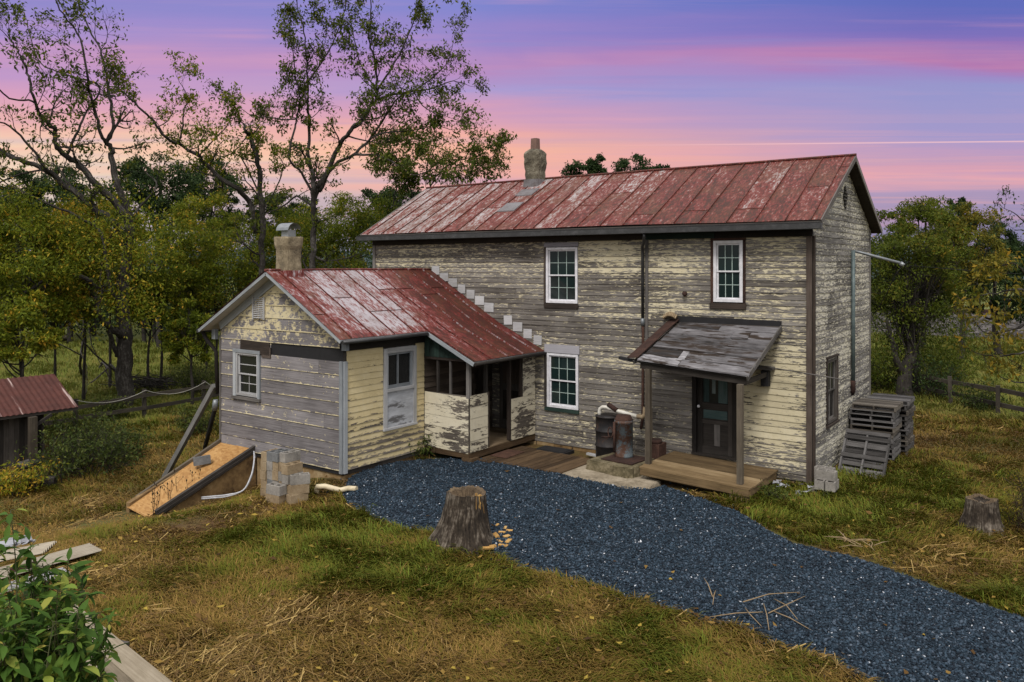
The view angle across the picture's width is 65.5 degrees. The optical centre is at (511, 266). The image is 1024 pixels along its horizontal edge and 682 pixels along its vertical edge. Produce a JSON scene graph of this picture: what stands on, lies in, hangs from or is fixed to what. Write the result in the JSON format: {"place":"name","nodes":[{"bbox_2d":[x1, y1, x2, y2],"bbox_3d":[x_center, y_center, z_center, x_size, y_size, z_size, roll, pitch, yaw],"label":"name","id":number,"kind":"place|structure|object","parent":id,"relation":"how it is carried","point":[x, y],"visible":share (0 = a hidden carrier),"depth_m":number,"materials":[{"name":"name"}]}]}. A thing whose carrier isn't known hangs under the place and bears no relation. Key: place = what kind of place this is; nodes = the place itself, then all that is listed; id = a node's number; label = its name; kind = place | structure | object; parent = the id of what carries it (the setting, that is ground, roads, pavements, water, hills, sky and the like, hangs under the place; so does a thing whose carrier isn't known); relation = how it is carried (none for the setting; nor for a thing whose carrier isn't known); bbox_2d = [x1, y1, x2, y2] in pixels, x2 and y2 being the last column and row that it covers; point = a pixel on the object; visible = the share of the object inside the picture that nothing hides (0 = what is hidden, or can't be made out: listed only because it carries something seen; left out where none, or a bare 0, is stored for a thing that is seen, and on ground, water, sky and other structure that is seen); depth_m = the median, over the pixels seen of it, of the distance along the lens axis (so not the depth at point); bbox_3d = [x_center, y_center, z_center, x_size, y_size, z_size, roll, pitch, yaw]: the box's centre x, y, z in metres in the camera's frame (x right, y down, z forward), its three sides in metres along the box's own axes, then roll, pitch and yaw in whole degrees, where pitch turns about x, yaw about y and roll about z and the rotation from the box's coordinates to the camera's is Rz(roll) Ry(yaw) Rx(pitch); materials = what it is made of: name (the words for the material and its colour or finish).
{"place":"outdoors","nodes":[
{"label":"outdoors","id":0,"kind":"place"},
{"bbox_2d":[0,281,1023,681],"bbox_3d":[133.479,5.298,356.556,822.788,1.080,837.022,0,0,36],"label":"ground","id":1,"kind":"structure","parent":0,"point":[272,505],"depth_m":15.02,"materials":[{"name":"plant"}]},
{"bbox_2d":[0,541,56,561],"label":"corrugated sheet","id":2,"kind":"object","parent":1,"relation":"on","point":[41,548],"visible":0.64,"depth_m":13.40,"materials":[{"name":"metal"}]},
{"bbox_2d":[0,166,57,337],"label":"dark tree","id":3,"kind":"object","parent":1,"relation":"on","point":[23,177],"visible":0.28,"depth_m":57.86,"materials":[{"name":"green plant"}]},
{"bbox_2d":[0,289,65,377],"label":"olive tree","id":4,"kind":"object","parent":1,"relation":"on","point":[31,321],"visible":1,"depth_m":26.60,"materials":[{"name":"green plant"}]},
{"bbox_2d":[0,453,68,497],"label":"shrub","id":5,"kind":"object","parent":1,"relation":"on","point":[8,486],"visible":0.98,"depth_m":20.16,"materials":[{"name":"yellow plant"}]},
{"bbox_2d":[0,374,77,470],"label":"shed","id":6,"kind":"structure","parent":1,"relation":"on","point":[27,403],"depth_m":23.09,"materials":[{"name":"metal"}]},
{"bbox_2d":[0,183,94,376],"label":"olive tree","id":7,"kind":"object","parent":1,"relation":"on","point":[8,270],"visible":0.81,"depth_m":29.38,"materials":[{"name":"green plant"}]},
{"bbox_2d":[0,543,101,578],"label":"plank","id":8,"kind":"object","parent":1,"relation":"on","point":[83,550],"visible":0.66,"depth_m":12.80,"materials":[{"name":"wood"}]},
{"bbox_2d":[19,272,97,414],"bbox_3d":[-17.668,3.030,30.980,2.818,5.958,2.771,0,0,-31],"label":"olive tree","id":9,"kind":"object","parent":1,"relation":"on","point":[80,297],"visible":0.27,"depth_m":30.79,"materials":[{"name":"green plant"}]},
{"bbox_2d":[0,508,127,681],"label":"broad leaf shrub","id":10,"kind":"object","parent":1,"relation":"on","point":[58,645],"visible":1,"depth_m":5.94,"materials":[{"name":"green plant"}]},
{"bbox_2d":[23,162,113,343],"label":"dark tree","id":11,"kind":"object","parent":1,"relation":"on","point":[56,197],"visible":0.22,"depth_m":59.18,"materials":[{"name":"green plant"}]},
{"bbox_2d":[16,197,146,400],"bbox_3d":[-18.375,1.538,34.085,5.504,8.889,4.969,0,0,36],"label":"olive tree","id":12,"kind":"object","parent":1,"relation":"on","point":[85,322],"visible":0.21,"depth_m":33.73,"materials":[{"name":"green plant"}]},
{"bbox_2d":[8,409,163,483],"bbox_3d":[-11.787,5.038,21.660,3.179,2.353,3.512,0,0,36],"label":"shrub","id":13,"kind":"object","parent":1,"relation":"on","point":[64,471],"visible":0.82,"depth_m":21.70,"materials":[{"name":"green plant"}]},
{"bbox_2d":[44,397,130,448],"bbox_3d":[-13.609,5.063,25.423,2.562,2.034,2.760,0,0,36],"label":"shrub","id":14,"kind":"object","parent":1,"relation":"on","point":[83,420],"visible":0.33,"depth_m":25.22,"materials":[{"name":"green plant"}]},
{"bbox_2d":[41,416,144,479],"bbox_3d":[-11.670,5.192,22.419,2.449,1.712,2.877,0,0,-3],"label":"shrub","id":15,"kind":"object","parent":1,"relation":"on","point":[106,455],"visible":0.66,"depth_m":22.24,"materials":[{"name":"green plant"}]},
{"bbox_2d":[0,0,202,408],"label":"walnut tree","id":16,"kind":"object","parent":1,"relation":"on","point":[122,348],"visible":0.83,"depth_m":31.49,"materials":[{"name":"green plant"}]},
{"bbox_2d":[65,192,151,387],"bbox_3d":[-19.356,1.077,38.023,4.050,9.883,4.096,0,0,-21],"label":"olive tree","id":17,"kind":"object","parent":1,"relation":"on","point":[135,238],"visible":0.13,"depth_m":37.94,"materials":[{"name":"green plant"}]},
{"bbox_2d":[66,611,153,681],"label":"plank","id":18,"kind":"object","parent":1,"relation":"on","point":[130,670],"visible":0.41,"depth_m":9.04,"materials":[{"name":"wood"}]},
{"bbox_2d":[82,385,141,420],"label":"shrub","id":19,"kind":"object","parent":1,"relation":"on","point":[120,405],"visible":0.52,"depth_m":30.06,"materials":[{"name":"green plant"}]},
{"bbox_2d":[71,415,160,461],"bbox_3d":[-11.750,5.277,23.845,2.654,1.534,2.452,0,0,36],"label":"shrub","id":20,"kind":"object","parent":1,"relation":"on","point":[134,449],"visible":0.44,"depth_m":24.02,"materials":[{"name":"green plant"}]},
{"bbox_2d":[72,604,171,681],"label":"plank","id":21,"kind":"object","parent":1,"relation":"on","point":[154,674],"visible":0.41,"depth_m":9.30,"materials":[{"name":"beige wood"}]},
{"bbox_2d":[44,380,218,426],"bbox_3d":[-12.240,5.345,33.285,0.315,1.368,14.408,0,0,34],"label":"rail fence","id":22,"kind":"object","parent":1,"relation":"on","point":[144,407],"visible":0.32,"depth_m":30.41,"materials":[{"name":"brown wood"}]},
{"bbox_2d":[105,273,183,386],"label":"olive tree","id":23,"kind":"object","parent":1,"relation":"on","point":[174,314],"visible":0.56,"depth_m":36.60,"materials":[{"name":"green plant"}]},
{"bbox_2d":[103,373,188,393],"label":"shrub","id":24,"kind":"object","parent":1,"relation":"on","point":[142,383],"visible":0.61,"depth_m":37.18,"materials":[{"name":"green plant"}]},
{"bbox_2d":[103,149,207,347],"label":"dark tree","id":25,"kind":"object","parent":1,"relation":"on","point":[150,184],"visible":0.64,"depth_m":54.91,"materials":[{"name":"green plant"}]},
{"bbox_2d":[95,220,235,386],"bbox_3d":[-17.020,1.885,38.154,6.601,8.222,6.053,0,0,36],"label":"olive tree","id":26,"kind":"object","parent":1,"relation":"on","point":[192,282],"visible":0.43,"depth_m":37.71,"materials":[{"name":"green plant"}]},
{"bbox_2d":[153,351,215,396],"bbox_3d":[-13.846,4.935,35.761,3.501,2.408,3.816,0,0,36],"label":"shrub","id":27,"kind":"object","parent":1,"relation":"on","point":[187,380],"visible":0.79,"depth_m":35.36,"materials":[{"name":"green plant"}]},
{"bbox_2d":[161,384,214,477],"bbox_3d":[-8.613,4.465,21.177,2.286,2.850,0.110,0,0,32],"label":"timber prop","id":28,"kind":"object","parent":1,"relation":"on","point":[191,428],"visible":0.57,"depth_m":21.07,"materials":[{"name":"wood"}]},
{"bbox_2d":[158,296,219,404],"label":"olive tree","id":29,"kind":"object","parent":1,"relation":"on","point":[181,326],"visible":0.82,"depth_m":32.58,"materials":[{"name":"green plant"}]},
{"bbox_2d":[126,439,255,516],"bbox_3d":[-7.753,5.268,19.039,1.689,1.664,2.812,0,0,36],"label":"cellar bulkhead","id":30,"kind":"object","parent":1,"relation":"on","point":[227,469],"visible":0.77,"depth_m":19.00,"materials":[{"name":"brown wood"}]},
{"bbox_2d":[164,392,218,435],"bbox_3d":[-10.931,5.266,27.638,2.052,1.722,1.813,0,0,36],"label":"shrub","id":31,"kind":"object","parent":1,"relation":"on","point":[201,426],"visible":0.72,"depth_m":27.64,"materials":[{"name":"green plant"}]},
{"bbox_2d":[0,213,385,344],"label":"woodland","id":32,"kind":"object","parent":1,"relation":"on","point":[142,331],"visible":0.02,"depth_m":63.41,"materials":[{"name":"green plant"}]},
{"bbox_2d":[97,48,304,274],"bbox_3d":[-14.195,-2.160,36.956,8.505,15.943,6.174,0,0,7],"label":"broken tree","id":33,"kind":"object","parent":1,"relation":"on","point":[252,137],"visible":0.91,"depth_m":37.26,"materials":[{"name":"green plant"}]},
{"bbox_2d":[163,190,245,368],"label":"olive tree","id":34,"kind":"object","parent":1,"relation":"on","point":[219,223],"visible":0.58,"depth_m":44.29,"materials":[{"name":"green plant"}]},
{"bbox_2d":[171,154,249,341],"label":"dark tree","id":35,"kind":"object","parent":1,"relation":"on","point":[231,179],"visible":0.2,"depth_m":59.79,"materials":[{"name":"green plant"}]},
{"bbox_2d":[148,219,274,349],"bbox_3d":[-15.007,1.816,40.207,6.417,8.401,6.022,0,0,-18],"label":"olive tree","id":36,"kind":"object","parent":1,"relation":"on","point":[206,241],"visible":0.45,"depth_m":38.92,"materials":[{"name":"green plant"}]},
{"bbox_2d":[240,189,321,237],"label":"dark tree","id":37,"kind":"object","parent":1,"relation":"on","point":[292,204],"visible":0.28,"depth_m":61.22,"materials":[{"name":"green plant"}]},
{"bbox_2d":[227,199,359,290],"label":"olive tree","id":38,"kind":"object","parent":1,"relation":"on","point":[273,232],"visible":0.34,"depth_m":41.24,"materials":[{"name":"green plant"}]},
{"bbox_2d":[201,0,495,268],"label":"locust tree","id":39,"kind":"object","parent":1,"relation":"on","point":[318,186],"visible":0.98,"depth_m":35.45,"materials":[{"name":"green plant"}]},
{"bbox_2d":[301,190,400,268],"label":"olive tree","id":40,"kind":"object","parent":1,"relation":"on","point":[352,230],"visible":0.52,"depth_m":42.86,"materials":[{"name":"green plant"}]},
{"bbox_2d":[359,185,419,229],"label":"dark tree","id":41,"kind":"object","parent":1,"relation":"on","point":[365,192],"visible":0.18,"depth_m":60.78,"materials":[{"name":"green plant"}]},
{"bbox_2d":[360,113,517,211],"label":"sapling","id":42,"kind":"object","parent":1,"relation":"on","point":[412,181],"visible":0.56,"depth_m":41.61,"materials":[{"name":"green plant"}]},
{"bbox_2d":[427,485,493,556],"bbox_3d":[-0.833,4.384,13.746,1.377,1.085,1.428,0,0,-34],"label":"tree stump","id":43,"kind":"object","parent":1,"relation":"on","point":[464,520],"visible":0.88,"depth_m":13.43,"materials":[{"name":"grey wood"}]},
{"bbox_2d":[0,412,1023,681],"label":"straw","id":44,"kind":"object","parent":1,"relation":"on","point":[214,658],"visible":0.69,"depth_m":10.40,"materials":[{"name":"beige plant"}]},
{"bbox_2d":[2,400,1023,681],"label":"fallen leaves","id":45,"kind":"object","parent":1,"relation":"on","point":[284,668],"visible":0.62,"depth_m":11.18,"materials":[{"name":"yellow plant"}]},
{"bbox_2d":[479,446,589,473],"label":"plank walkway","id":46,"kind":"structure","parent":1,"relation":"on","point":[540,460],"depth_m":19.26,"materials":[{"name":"brown wood"}]},
{"bbox_2d":[196,138,904,501],"bbox_3d":[0.810,0.974,21.433,16.572,9.872,11.891,0,0,36],"label":"farmhouse","id":47,"kind":"object","parent":1,"relation":"on","point":[716,318],"visible":0.98,"depth_m":19.50,"materials":[{"name":"brown wood"}]},
{"bbox_2d":[236,352,256,397],"bbox_3d":[-6.591,2.700,19.912,0.880,1.080,0.104,0,0,36],"label":"window","id":48,"kind":"structure","parent":47,"relation":"in","point":[246,364],"depth_m":19.98,"materials":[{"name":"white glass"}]},
{"bbox_2d":[383,345,417,431],"bbox_3d":[-2.724,2.930,19.336,0.111,1.960,1.160,0,0,36],"label":"window","id":49,"kind":"structure","parent":47,"relation":"in","point":[399,363],"depth_m":19.33,"materials":[{"name":"white wood"}]},
{"bbox_2d":[499,359,520,427],"bbox_3d":[0.007,3.440,21.933,0.860,2.060,0.055,0,0,36],"label":"inner door","id":50,"kind":"structure","parent":47,"relation":"in","point":[514,363],"depth_m":22.03,"materials":[{"name":"brown wood"}]},
{"bbox_2d":[546,247,577,303],"bbox_3d":[1.331,0.235,21.056,0.975,1.470,0.104,0,0,36],"label":"window","id":51,"kind":"structure","parent":47,"relation":"in","point":[561,262],"depth_m":21.08,"materials":[{"name":"white wood"}]},
{"bbox_2d":[547,352,578,409],"bbox_3d":[1.352,3.025,21.041,0.965,1.440,0.104,0,0,36],"label":"window","id":52,"kind":"structure","parent":47,"relation":"in","point":[562,369],"depth_m":21.06,"materials":[{"name":"white wood"}]},
{"bbox_2d":[697,377,731,456],"bbox_3d":[4.742,3.380,18.601,0.880,2.020,0.108,0,0,36],"label":"door","id":53,"kind":"structure","parent":47,"relation":"in","point":[714,436],"depth_m":18.63,"materials":[{"name":"brown wood"}]},
{"bbox_2d":[713,240,742,301],"bbox_3d":[5.009,0.115,18.414,0.700,1.420,0.104,0,0,36],"label":"window","id":54,"kind":"structure","parent":47,"relation":"in","point":[727,255],"depth_m":18.44,"materials":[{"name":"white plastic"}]},
{"bbox_2d":[828,357,836,423],"bbox_3d":[7.436,2.890,18.594,0.104,1.460,0.860,0,0,36],"label":"window","id":55,"kind":"structure","parent":47,"relation":"in","point":[832,364],"depth_m":18.81,"materials":[{"name":"grey wood"}]},
{"bbox_2d":[559,159,592,175],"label":"oak tree","id":56,"kind":"object","parent":1,"relation":"on","point":[571,169],"visible":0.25,"depth_m":79.98,"materials":[{"name":"green plant"}]},
{"bbox_2d":[585,152,607,173],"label":"oak tree","id":57,"kind":"object","parent":1,"relation":"on","point":[595,166],"visible":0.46,"depth_m":79.33,"materials":[{"name":"green plant"}]},
{"bbox_2d":[595,413,616,456],"bbox_3d":[2.402,4.235,19.748,0.686,1.090,0.686,0,0,36],"label":"oil drum","id":58,"kind":"object","parent":1,"relation":"on","point":[604,423],"visible":0.62,"depth_m":19.48,"materials":[{"name":"metal"}]},
{"bbox_2d":[562,464,660,488],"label":"concrete slab","id":59,"kind":"structure","parent":1,"relation":"on","point":[642,481],"depth_m":17.62,"materials":[{"name":"beige concrete"}]},
{"bbox_2d":[586,453,653,478],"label":"pump platform","id":60,"kind":"structure","parent":59,"relation":"on","point":[598,464],"depth_m":18.04,"materials":[{"name":"concrete"}]},
{"bbox_2d":[601,454,644,464],"bbox_3d":[2.635,4.465,18.496,0.840,0.020,0.800,0,0,40],"label":"metal plate","id":61,"kind":"object","parent":60,"relation":"on","point":[635,459],"visible":0.6,"depth_m":18.37,"materials":[{"name":"metal"}]},
{"bbox_2d":[601,414,633,457],"bbox_3d":[2.513,3.978,18.669,0.722,0.955,0.470,0,0,-26],"label":"well pump","id":62,"kind":"object","parent":61,"relation":"on","point":[622,432],"visible":1,"depth_m":18.55,"materials":[{"name":"brown metal"}]},
{"bbox_2d":[611,153,653,171],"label":"oak tree","id":63,"kind":"object","parent":1,"relation":"on","point":[624,163],"visible":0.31,"depth_m":79.51,"materials":[{"name":"green plant"}]},
{"bbox_2d":[838,434,890,478],"bbox_3d":[8.120,4.418,18.377,1.000,1.020,0.123,0,-35,41],"label":"pallet","id":64,"kind":"object","parent":1,"relation":"on","point":[864,455],"visible":0.77,"depth_m":18.41,"materials":[{"name":"grey wood"}]},
{"bbox_2d":[838,428,891,470],"bbox_3d":[8.313,4.360,18.759,1.000,1.020,0.123,0,-38,39],"label":"pallet","id":65,"kind":"object","parent":1,"relation":"on","point":[869,434],"visible":0.34,"depth_m":18.78,"materials":[{"name":"grey wood"}]},
{"bbox_2d":[901,445,913,455],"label":"pallet","id":66,"kind":"object","parent":1,"relation":"on","point":[912,446],"visible":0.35,"depth_m":20.33,"materials":[{"name":"beige wood"}]},
{"bbox_2d":[901,440,913,451],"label":"pallet","id":67,"kind":"object","parent":66,"relation":"on","point":[908,446],"visible":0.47,"depth_m":20.34,"materials":[{"name":"grey wood"}]},
{"bbox_2d":[901,435,914,445],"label":"pallet","id":68,"kind":"object","parent":67,"relation":"on","point":[910,439],"visible":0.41,"depth_m":20.45,"materials":[{"name":"beige wood"}]},
{"bbox_2d":[901,430,912,440],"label":"pallet","id":69,"kind":"object","parent":68,"relation":"on","point":[908,436],"visible":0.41,"depth_m":20.38,"materials":[{"name":"beige wood"}]},
{"bbox_2d":[900,425,912,435],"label":"pallet","id":70,"kind":"object","parent":69,"relation":"on","point":[909,430],"visible":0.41,"depth_m":20.38,"materials":[{"name":"grey wood"}]},
{"bbox_2d":[900,420,913,430],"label":"pallet","id":71,"kind":"object","parent":70,"relation":"on","point":[910,424],"visible":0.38,"depth_m":20.38,"materials":[{"name":"grey wood"}]},
{"bbox_2d":[902,417,911,425],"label":"pallet","id":72,"kind":"object","parent":71,"relation":"on","point":[907,421],"visible":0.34,"depth_m":20.34,"materials":[{"name":"grey wood"}]},
{"bbox_2d":[899,411,913,420],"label":"pallet","id":73,"kind":"object","parent":72,"relation":"on","point":[909,416],"visible":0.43,"depth_m":20.39,"materials":[{"name":"grey wood"}]},
{"bbox_2d":[899,406,915,415],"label":"pallet","id":74,"kind":"object","parent":73,"relation":"on","point":[910,410],"visible":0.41,"depth_m":20.37,"materials":[{"name":"beige wood"}]},
{"bbox_2d":[901,401,913,410],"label":"pallet","id":75,"kind":"object","parent":74,"relation":"on","point":[907,407],"visible":0.26,"depth_m":20.38,"materials":[{"name":"grey wood"}]},
{"bbox_2d":[867,393,914,405],"bbox_3d":[9.877,3.467,20.762,1.000,0.123,1.020,0,0,35],"label":"pallet","id":76,"kind":"object","parent":75,"relation":"on","point":[908,400],"visible":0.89,"depth_m":20.67,"materials":[{"name":"grey wood"}]},
{"bbox_2d":[880,197,957,347],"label":"gold tree","id":77,"kind":"object","parent":1,"relation":"on","point":[899,222],"visible":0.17,"depth_m":45.88,"materials":[{"name":"green plant"}]},
{"bbox_2d":[889,337,968,398],"bbox_3d":[15.452,3.857,29.207,2.682,2.553,2.598,0,0,-26],"label":"shrub","id":78,"kind":"object","parent":1,"relation":"on","point":[931,383],"visible":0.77,"depth_m":28.86,"materials":[{"name":"green plant"}]},
{"bbox_2d":[871,194,1003,397],"bbox_3d":[15.242,1.256,29.894,5.500,7.988,5.999,0,0,36],"label":"round tree","id":79,"kind":"object","parent":1,"relation":"on","point":[912,304],"visible":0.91,"depth_m":29.27,"materials":[{"name":"green plant"}]},
{"bbox_2d":[871,362,1023,414],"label":"rail fence","id":80,"kind":"object","parent":1,"relation":"on","point":[997,389],"visible":0.29,"depth_m":26.41,"materials":[{"name":"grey wood"}]},
{"bbox_2d":[871,311,1023,339],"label":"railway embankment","id":81,"kind":"structure","parent":1,"relation":"on","point":[1014,324],"depth_m":53.97,"materials":[{"name":"green plant"}]},
{"bbox_2d":[909,200,1017,357],"bbox_3d":[22.600,0.868,40.016,4.805,8.304,4.520,0,0,36],"label":"gold tree","id":82,"kind":"object","parent":1,"relation":"on","point":[998,245],"visible":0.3,"depth_m":39.15,"materials":[{"name":"green plant"}]},
{"bbox_2d":[943,377,1010,412],"bbox_3d":[15.456,4.359,26.585,1.992,1.521,1.911,0,0,36],"label":"shrub","id":83,"kind":"object","parent":1,"relation":"on","point":[975,403],"visible":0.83,"depth_m":26.47,"materials":[{"name":"green plant"}]},
{"bbox_2d":[956,493,1007,537],"bbox_3d":[8.556,4.545,14.517,0.949,0.697,0.972,0,0,-34],"label":"tree stump","id":84,"kind":"object","parent":1,"relation":"on","point":[981,511],"visible":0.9,"depth_m":14.29,"materials":[{"name":"grey wood"}]},
{"bbox_2d":[942,233,1023,385],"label":"yellowing sapling","id":85,"kind":"object","parent":1,"relation":"on","point":[996,274],"visible":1,"depth_m":19.18,"materials":[{"name":"green plant"}]},
{"bbox_2d":[964,250,1023,355],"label":"dark tree","id":86,"kind":"object","parent":1,"relation":"on","point":[997,297],"visible":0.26,"depth_m":41.68,"materials":[{"name":"green plant"}]},
{"bbox_2d":[968,223,1023,297],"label":"dark tree","id":87,"kind":"object","parent":1,"relation":"on","point":[1016,245],"visible":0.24,"depth_m":59.14,"materials":[{"name":"green plant"}]},
{"bbox_2d":[984,184,1023,239],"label":"bare tree","id":88,"kind":"object","parent":1,"relation":"on","point":[994,222],"visible":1,"depth_m":30.19,"materials":[{"name":"green plant"}]},
{"bbox_2d":[995,465,1023,538],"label":"dry brush","id":89,"kind":"object","parent":1,"relation":"on","point":[1020,510],"visible":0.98,"depth_m":14.40,"materials":[{"name":"plant"}]},
{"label":"pallet","id":90,"kind":"object","parent":1,"relation":"on","visible":0},
{"bbox_2d":[858,447,900,459],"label":"pallet","id":91,"kind":"object","parent":90,"relation":"on","point":[896,454],"visible":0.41,"depth_m":19.48,"materials":[{"name":"grey wood"}]},
{"bbox_2d":[850,441,900,454],"bbox_3d":[9.093,4.483,19.916,1.000,0.123,1.020,0,0,35],"label":"pallet","id":92,"kind":"object","parent":91,"relation":"on","point":[896,448],"visible":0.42,"depth_m":19.54,"materials":[{"name":"grey wood"}]},
{"bbox_2d":[850,437,900,448],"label":"pallet","id":93,"kind":"object","parent":92,"relation":"on","point":[896,442],"visible":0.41,"depth_m":19.56,"materials":[{"name":"grey wood"}]},
{"bbox_2d":[891,432,900,443],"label":"pallet","id":94,"kind":"object","parent":93,"relation":"on","point":[897,436],"visible":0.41,"depth_m":19.64,"materials":[{"name":"grey wood"}]},
{"bbox_2d":[849,426,899,438],"bbox_3d":[9.079,4.102,19.942,1.000,0.123,1.020,0,0,34],"label":"pallet","id":95,"kind":"object","parent":94,"relation":"on","point":[886,430],"visible":0.34,"depth_m":19.72,"materials":[{"name":"beige wood"}]},
{"bbox_2d":[850,421,901,433],"bbox_3d":[9.095,3.975,19.884,1.000,0.123,1.020,0,0,35],"label":"pallet","id":96,"kind":"object","parent":95,"relation":"on","point":[897,427],"visible":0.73,"depth_m":19.63,"materials":[{"name":"beige wood"}]},
{"bbox_2d":[851,416,901,428],"bbox_3d":[9.104,3.848,19.894,1.000,0.123,1.020,0,0,35],"label":"pallet","id":97,"kind":"object","parent":96,"relation":"on","point":[897,421],"visible":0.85,"depth_m":19.67,"materials":[{"name":"grey wood"}]},
{"bbox_2d":[849,411,898,422],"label":"pallet","id":98,"kind":"object","parent":97,"relation":"on","point":[872,417],"visible":0.52,"depth_m":19.71,"materials":[{"name":"grey wood"}]},
{"bbox_2d":[850,406,900,417],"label":"pallet","id":99,"kind":"object","parent":98,"relation":"on","point":[852,410],"visible":0.48,"depth_m":19.66,"materials":[{"name":"grey wood"}]},
{"bbox_2d":[852,398,902,412],"bbox_3d":[9.144,3.467,19.912,1.000,0.123,1.020,0,0,35],"label":"pallet","id":100,"kind":"object","parent":99,"relation":"on","point":[896,406],"visible":1,"depth_m":19.77,"materials":[{"name":"beige wood"}]},
{"bbox_2d":[0,332,1023,438],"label":"meadow grass","id":101,"kind":"structure","parent":0,"point":[91,361],"depth_m":38.83,"materials":[{"name":"green plant"}]},
{"bbox_2d":[0,0,1023,252],"label":"sky","id":102,"kind":"structure","parent":0,"point":[927,96],"materials":[{"name":"purple"}]},
{"bbox_2d":[321,455,1023,681],"bbox_3d":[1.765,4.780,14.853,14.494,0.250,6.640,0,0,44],"label":"gravel","id":103,"kind":"structure","parent":0,"point":[880,656],"depth_m":12.31,"materials":[{"name":"blue gravel"}]},
{"bbox_2d":[704,578,810,629],"bbox_3d":[3.326,4.654,10.919,1.415,0.117,1.512,0,0,16],"label":"stick pile","id":104,"kind":"object","parent":103,"relation":"on","point":[764,607],"visible":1,"depth_m":10.79,"materials":[{"name":"wood"}]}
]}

